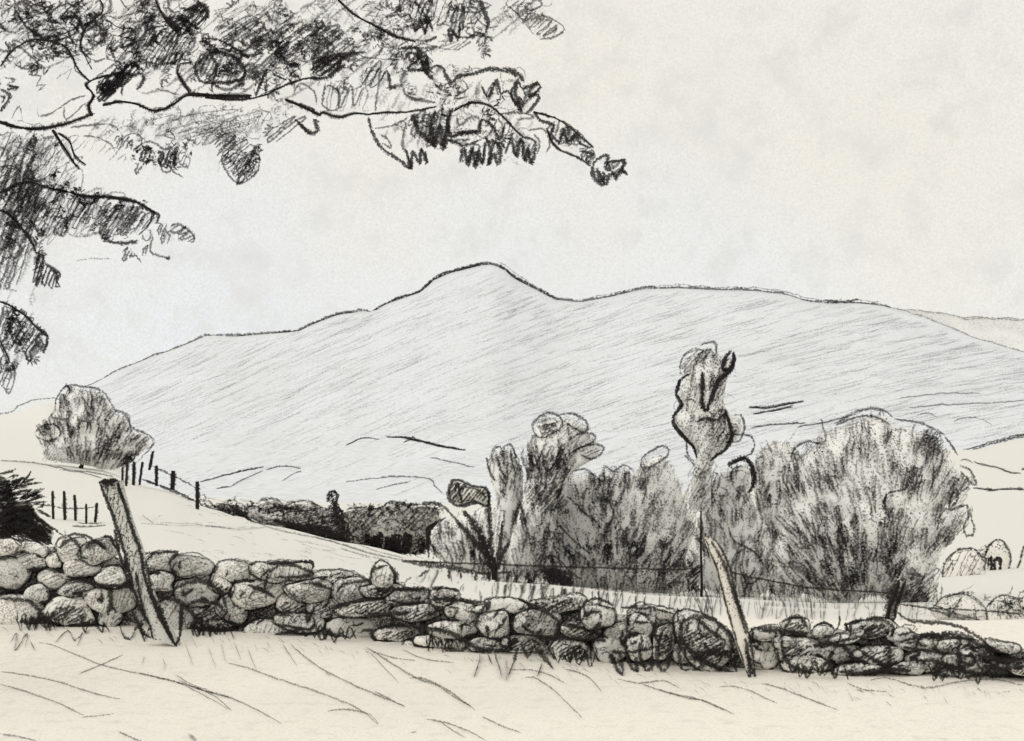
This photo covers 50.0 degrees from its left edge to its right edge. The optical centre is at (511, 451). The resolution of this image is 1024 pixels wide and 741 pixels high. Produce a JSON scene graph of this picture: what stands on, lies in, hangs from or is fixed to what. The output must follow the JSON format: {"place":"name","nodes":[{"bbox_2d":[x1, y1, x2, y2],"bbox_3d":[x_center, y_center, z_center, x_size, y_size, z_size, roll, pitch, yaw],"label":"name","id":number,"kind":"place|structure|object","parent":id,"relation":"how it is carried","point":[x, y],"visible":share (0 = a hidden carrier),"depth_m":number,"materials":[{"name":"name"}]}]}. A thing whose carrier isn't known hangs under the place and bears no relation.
{"place":"outdoors","nodes":[
{"label":"outdoors","id":0,"kind":"place"},
{"bbox_2d":[1,460,112,477],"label":"field wall","id":1,"kind":"structure","parent":0,"point":[65,468],"depth_m":47.08,"materials":[{"name":"black"}]},
{"bbox_2d":[0,397,1023,740],"bbox_3d":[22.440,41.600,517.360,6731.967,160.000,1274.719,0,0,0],"label":"ground","id":2,"kind":"structure","parent":0,"point":[152,707],"depth_m":7.75,"materials":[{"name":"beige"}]},
{"bbox_2d":[0,468,62,545],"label":"thorn bush","id":3,"kind":"object","parent":2,"relation":"on","point":[22,519],"visible":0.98,"depth_m":12.18,"materials":[{"name":"black plant"}]},
{"bbox_2d":[14,610,63,630],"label":"grass tuft","id":4,"kind":"object","parent":2,"relation":"on","point":[43,621],"visible":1,"depth_m":9.87,"materials":[{"name":"black plant"}]},
{"bbox_2d":[11,629,82,649],"bbox_3d":[-3.917,1.587,9.232,0.553,0.024,0.975,0,0,-20],"label":"grass tuft","id":5,"kind":"object","parent":2,"relation":"on","point":[56,641],"visible":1,"depth_m":9.42,"materials":[{"name":"black plant"}]},
{"bbox_2d":[33,490,105,526],"bbox_3d":[-9.953,1.289,24.442,1.714,0.805,1.657,0,0,0],"label":"stake fence","id":6,"kind":"object","parent":2,"relation":"on","point":[64,508],"visible":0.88,"depth_m":25.09,"materials":[{"name":"black wood"}]},
{"bbox_2d":[35,383,153,470],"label":"round tree","id":7,"kind":"object","parent":2,"relation":"on","point":[82,428],"visible":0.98,"depth_m":50.89,"materials":[{"name":"black plant"}]},
{"bbox_2d":[80,616,149,640],"bbox_3d":[-3.389,1.537,9.608,1.034,0.161,0.398,0,0,32],"label":"grass tuft","id":8,"kind":"object","parent":2,"relation":"on","point":[104,625],"visible":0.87,"depth_m":9.76,"materials":[{"name":"black"}]},
{"bbox_2d":[98,478,183,646],"bbox_3d":[-3.071,0.908,9.090,0.803,1.384,0.229,0,0,14],"label":"fence post","id":9,"kind":"object","parent":2,"relation":"on","point":[134,564],"visible":1,"depth_m":9.05,"materials":[{"name":"beige wood"}]},
{"bbox_2d":[121,451,200,509],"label":"field fence","id":10,"kind":"object","parent":2,"relation":"on","point":[173,476],"visible":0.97,"depth_m":45.78,"materials":[{"name":"black wood"}]},
{"bbox_2d":[184,618,233,637],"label":"grass tuft","id":11,"kind":"object","parent":2,"relation":"on","point":[202,627],"visible":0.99,"depth_m":9.59,"materials":[{"name":"black plant"}]},
{"bbox_2d":[200,494,349,542],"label":"hedgerow","id":12,"kind":"object","parent":2,"relation":"on","point":[312,518],"visible":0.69,"depth_m":49.27,"materials":[{"name":"black plant"}]},
{"bbox_2d":[0,0,627,393],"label":"oak tree","id":13,"kind":"object","parent":2,"relation":"on","point":[323,61],"visible":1,"depth_m":5.18,"materials":[{"name":"black plant"}]},
{"bbox_2d":[301,623,355,642],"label":"grass tuft","id":14,"kind":"object","parent":2,"relation":"on","point":[340,633],"visible":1,"depth_m":9.27,"materials":[{"name":"black plant"}]},
{"bbox_2d":[326,490,354,543],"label":"conifer","id":15,"kind":"object","parent":2,"relation":"on","point":[339,523],"visible":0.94,"depth_m":43.78,"materials":[{"name":"black plant"}]},
{"bbox_2d":[334,500,443,556],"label":"dark thicket","id":16,"kind":"object","parent":2,"relation":"on","point":[399,527],"visible":0.91,"depth_m":45.06,"materials":[{"name":"black plant"}]},
{"bbox_2d":[426,632,458,651],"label":"grass tuft","id":17,"kind":"object","parent":2,"relation":"on","point":[430,640],"visible":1,"depth_m":8.79,"materials":[{"name":"black plant"}]},
{"bbox_2d":[401,560,537,582],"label":"grass","id":18,"kind":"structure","parent":2,"relation":"on","point":[456,568],"depth_m":21.98,"materials":[{"name":"black"}]},
{"bbox_2d":[426,501,521,595],"bbox_3d":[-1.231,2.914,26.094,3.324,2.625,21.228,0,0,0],"label":"round bush","id":19,"kind":"object","parent":2,"relation":"on","point":[451,542],"visible":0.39,"depth_m":35.51,"materials":[{"name":"black plant"}]},
{"bbox_2d":[446,479,510,579],"bbox_3d":[-0.829,1.939,25.904,1.460,2.642,0.746,0,0,20],"label":"forked sapling","id":20,"kind":"object","parent":2,"relation":"on","point":[459,492],"visible":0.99,"depth_m":25.96,"materials":[{"name":"black plant"}]},
{"bbox_2d":[486,443,526,579],"bbox_3d":[-0.148,1.663,29.940,1.118,3.869,1.190,0,0,-37],"label":"upright bush","id":21,"kind":"object","parent":2,"relation":"on","point":[505,471],"visible":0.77,"depth_m":29.57,"materials":[{"name":"black plant"}]},
{"bbox_2d":[142,515,876,608],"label":"grass","id":22,"kind":"structure","parent":2,"relation":"on","point":[352,548],"depth_m":31.99,"materials":[{"name":"black"}]},
{"bbox_2d":[0,532,1023,677],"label":"dry stone wall","id":23,"kind":"structure","parent":2,"relation":"on","point":[69,579],"depth_m":9.02,"materials":[{"name":"black stone"}]},
{"bbox_2d":[474,646,552,680],"bbox_3d":[0.017,1.541,8.087,0.572,0.139,1.029,0,0,0],"label":"grass tuft","id":24,"kind":"object","parent":2,"relation":"on","point":[542,655],"visible":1,"depth_m":8.34,"materials":[{"name":"black plant"}]},
{"bbox_2d":[502,411,604,597],"bbox_3d":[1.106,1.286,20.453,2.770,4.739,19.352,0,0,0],"label":"round headed tree","id":25,"kind":"object","parent":2,"relation":"on","point":[558,451],"visible":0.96,"depth_m":28.20,"materials":[{"name":"black plant"}]},
{"bbox_2d":[539,555,581,586],"bbox_3d":[0.980,2.517,22.427,0.894,0.861,0.680,0,0,0],"label":"scrub","id":26,"kind":"object","parent":2,"relation":"on","point":[558,575],"visible":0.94,"depth_m":22.33,"materials":[{"name":"black plant"}]},
{"bbox_2d":[552,646,596,666],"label":"grass tuft","id":27,"kind":"object","parent":2,"relation":"on","point":[574,652],"visible":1,"depth_m":8.19,"materials":[{"name":"black plant"}]},
{"bbox_2d":[520,445,712,615],"bbox_3d":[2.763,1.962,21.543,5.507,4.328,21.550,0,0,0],"label":"thicket","id":28,"kind":"object","parent":2,"relation":"on","point":[640,518],"visible":0.75,"depth_m":30.00,"materials":[{"name":"black"}]},
{"bbox_2d":[611,612,709,675],"bbox_3d":[1.024,1.389,7.843,0.749,0.448,0.244,0,0,23],"label":"grass tuft","id":29,"kind":"object","parent":2,"relation":"on","point":[651,660],"visible":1,"depth_m":7.95,"materials":[{"name":"black plant"}]},
{"bbox_2d":[671,340,755,596],"bbox_3d":[4.830,0.495,26.973,1.793,6.467,1.485,0,0,-40],"label":"poplar tree","id":30,"kind":"object","parent":2,"relation":"on","point":[706,426],"visible":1,"depth_m":26.53,"materials":[{"name":"black plant"}]},
{"bbox_2d":[682,455,776,618],"bbox_3d":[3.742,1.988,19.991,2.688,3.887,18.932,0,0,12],"label":"leafy shrub","id":31,"kind":"object","parent":2,"relation":"on","point":[734,526],"visible":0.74,"depth_m":27.99,"materials":[{"name":"black plant"}]},
{"bbox_2d":[704,536,755,677],"bbox_3d":[1.560,1.110,7.849,0.372,1.034,0.120,0,0,15],"label":"fence post","id":32,"kind":"object","parent":2,"relation":"on","point":[735,612],"visible":1,"depth_m":7.81,"materials":[{"name":"beige wood"}]},
{"bbox_2d":[754,439,811,618],"bbox_3d":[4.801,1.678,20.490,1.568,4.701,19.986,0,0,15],"label":"leafy shrub","id":33,"kind":"object","parent":2,"relation":"on","point":[774,475],"visible":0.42,"depth_m":29.05,"materials":[{"name":"black plant"}]},
{"bbox_2d":[788,659,847,679],"bbox_3d":[2.141,1.523,7.678,0.414,0.155,0.009,0,0,9],"label":"grass tuft","id":34,"kind":"object","parent":2,"relation":"on","point":[811,668],"visible":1,"depth_m":7.68,"materials":[{"name":"black plant"}]},
{"bbox_2d":[767,406,976,620],"bbox_3d":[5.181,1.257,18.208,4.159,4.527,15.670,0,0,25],"label":"broad bush","id":35,"kind":"object","parent":2,"relation":"on","point":[870,498],"visible":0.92,"depth_m":23.21,"materials":[{"name":"black plant"}]},
{"bbox_2d":[882,577,906,621],"bbox_3d":[2.954,1.171,8.502,0.195,0.401,0.086,0,0,0],"label":"fence post","id":36,"kind":"object","parent":2,"relation":"on","point":[893,601],"visible":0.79,"depth_m":8.47,"materials":[{"name":"black wood"}]},
{"bbox_2d":[401,559,893,594],"bbox_3d":[0.262,1.126,10.736,1.341,0.524,6.930,0,0,-39],"label":"fence wire","id":37,"kind":"object","parent":36,"relation":"attached to","point":[619,568],"visible":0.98,"depth_m":10.35,"materials":[{"name":"black metal"}]},
{"bbox_2d":[928,664,990,683],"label":"grass tuft","id":38,"kind":"object","parent":2,"relation":"on","point":[953,673],"visible":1,"depth_m":7.54,"materials":[{"name":"black plant"}]},
{"bbox_2d":[899,587,1023,619],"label":"bramble patch","id":39,"kind":"object","parent":2,"relation":"on","point":[959,607],"visible":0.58,"depth_m":12.33,"materials":[{"name":"beige"}]},
{"bbox_2d":[941,547,985,576],"bbox_3d":[16.553,4.376,39.989,1.950,1.844,0.517,0,0,0],"label":"arched bush","id":40,"kind":"object","parent":2,"relation":"on","point":[964,563],"visible":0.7,"depth_m":39.82,"materials":[{"name":"beige plant"}]},
{"bbox_2d":[961,459,1023,473],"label":"field wall","id":41,"kind":"structure","parent":2,"relation":"on","point":[996,467],"depth_m":342.36,"materials":[{"name":"black"}]},
{"bbox_2d":[963,434,1023,449],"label":"hedge","id":42,"kind":"object","parent":2,"relation":"on","point":[1000,441],"visible":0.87,"depth_m":1044.66,"materials":[{"name":"black"}]},
{"bbox_2d":[978,539,1011,570],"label":"oval bush","id":43,"kind":"object","parent":2,"relation":"on","point":[995,555],"visible":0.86,"depth_m":41.81,"materials":[{"name":"beige plant"}]},
{"bbox_2d":[974,487,1023,491],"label":"hedge","id":44,"kind":"object","parent":2,"relation":"on","point":[988,489],"visible":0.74,"depth_m":165.78,"materials":[{"name":"black"}]},
{"bbox_2d":[1017,546,1023,567],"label":"edge bush","id":45,"kind":"object","parent":2,"relation":"on","point":[1020,564],"visible":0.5,"depth_m":41.89,"materials":[{"name":"beige plant"}]},
{"bbox_2d":[0,0,1023,414],"label":"sky","id":46,"kind":"structure","parent":0,"point":[869,150],"materials":[{"name":"white"}]},
{"bbox_2d":[54,261,1023,502],"bbox_3d":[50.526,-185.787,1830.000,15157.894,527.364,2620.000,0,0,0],"label":"mountain","id":47,"kind":"structure","parent":0,"point":[479,362],"depth_m":1712.99,"materials":[{"name":"white"}]},
{"bbox_2d":[200,465,300,488],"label":"field wall","id":48,"kind":"structure","parent":47,"relation":"on","point":[251,468],"depth_m":861.68,"materials":[{"name":"black"}]},
{"bbox_2d":[346,436,465,450],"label":"field wall","id":49,"kind":"structure","parent":47,"relation":"on","point":[412,438],"depth_m":1082.40,"materials":[{"name":"black"}]},
{"bbox_2d":[347,457,473,492],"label":"field wall","id":50,"kind":"structure","parent":47,"relation":"on","point":[410,476],"depth_m":770.14,"materials":[{"name":"black"}]},
{"bbox_2d":[748,401,842,427],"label":"field wall","id":51,"kind":"structure","parent":47,"relation":"on","point":[776,406],"depth_m":1293.09,"materials":[{"name":"black"}]},
{"bbox_2d":[900,392,1023,424],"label":"field wall","id":52,"kind":"structure","parent":47,"relation":"on","point":[954,404],"depth_m":1606.45,"materials":[{"name":"black"}]},
{"bbox_2d":[903,309,1023,350],"bbox_3d":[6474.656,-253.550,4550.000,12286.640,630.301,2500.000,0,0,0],"label":"hills","id":53,"kind":"structure","parent":0,"point":[1006,332],"depth_m":4234.20,"materials":[{"name":"beige"}]}
]}

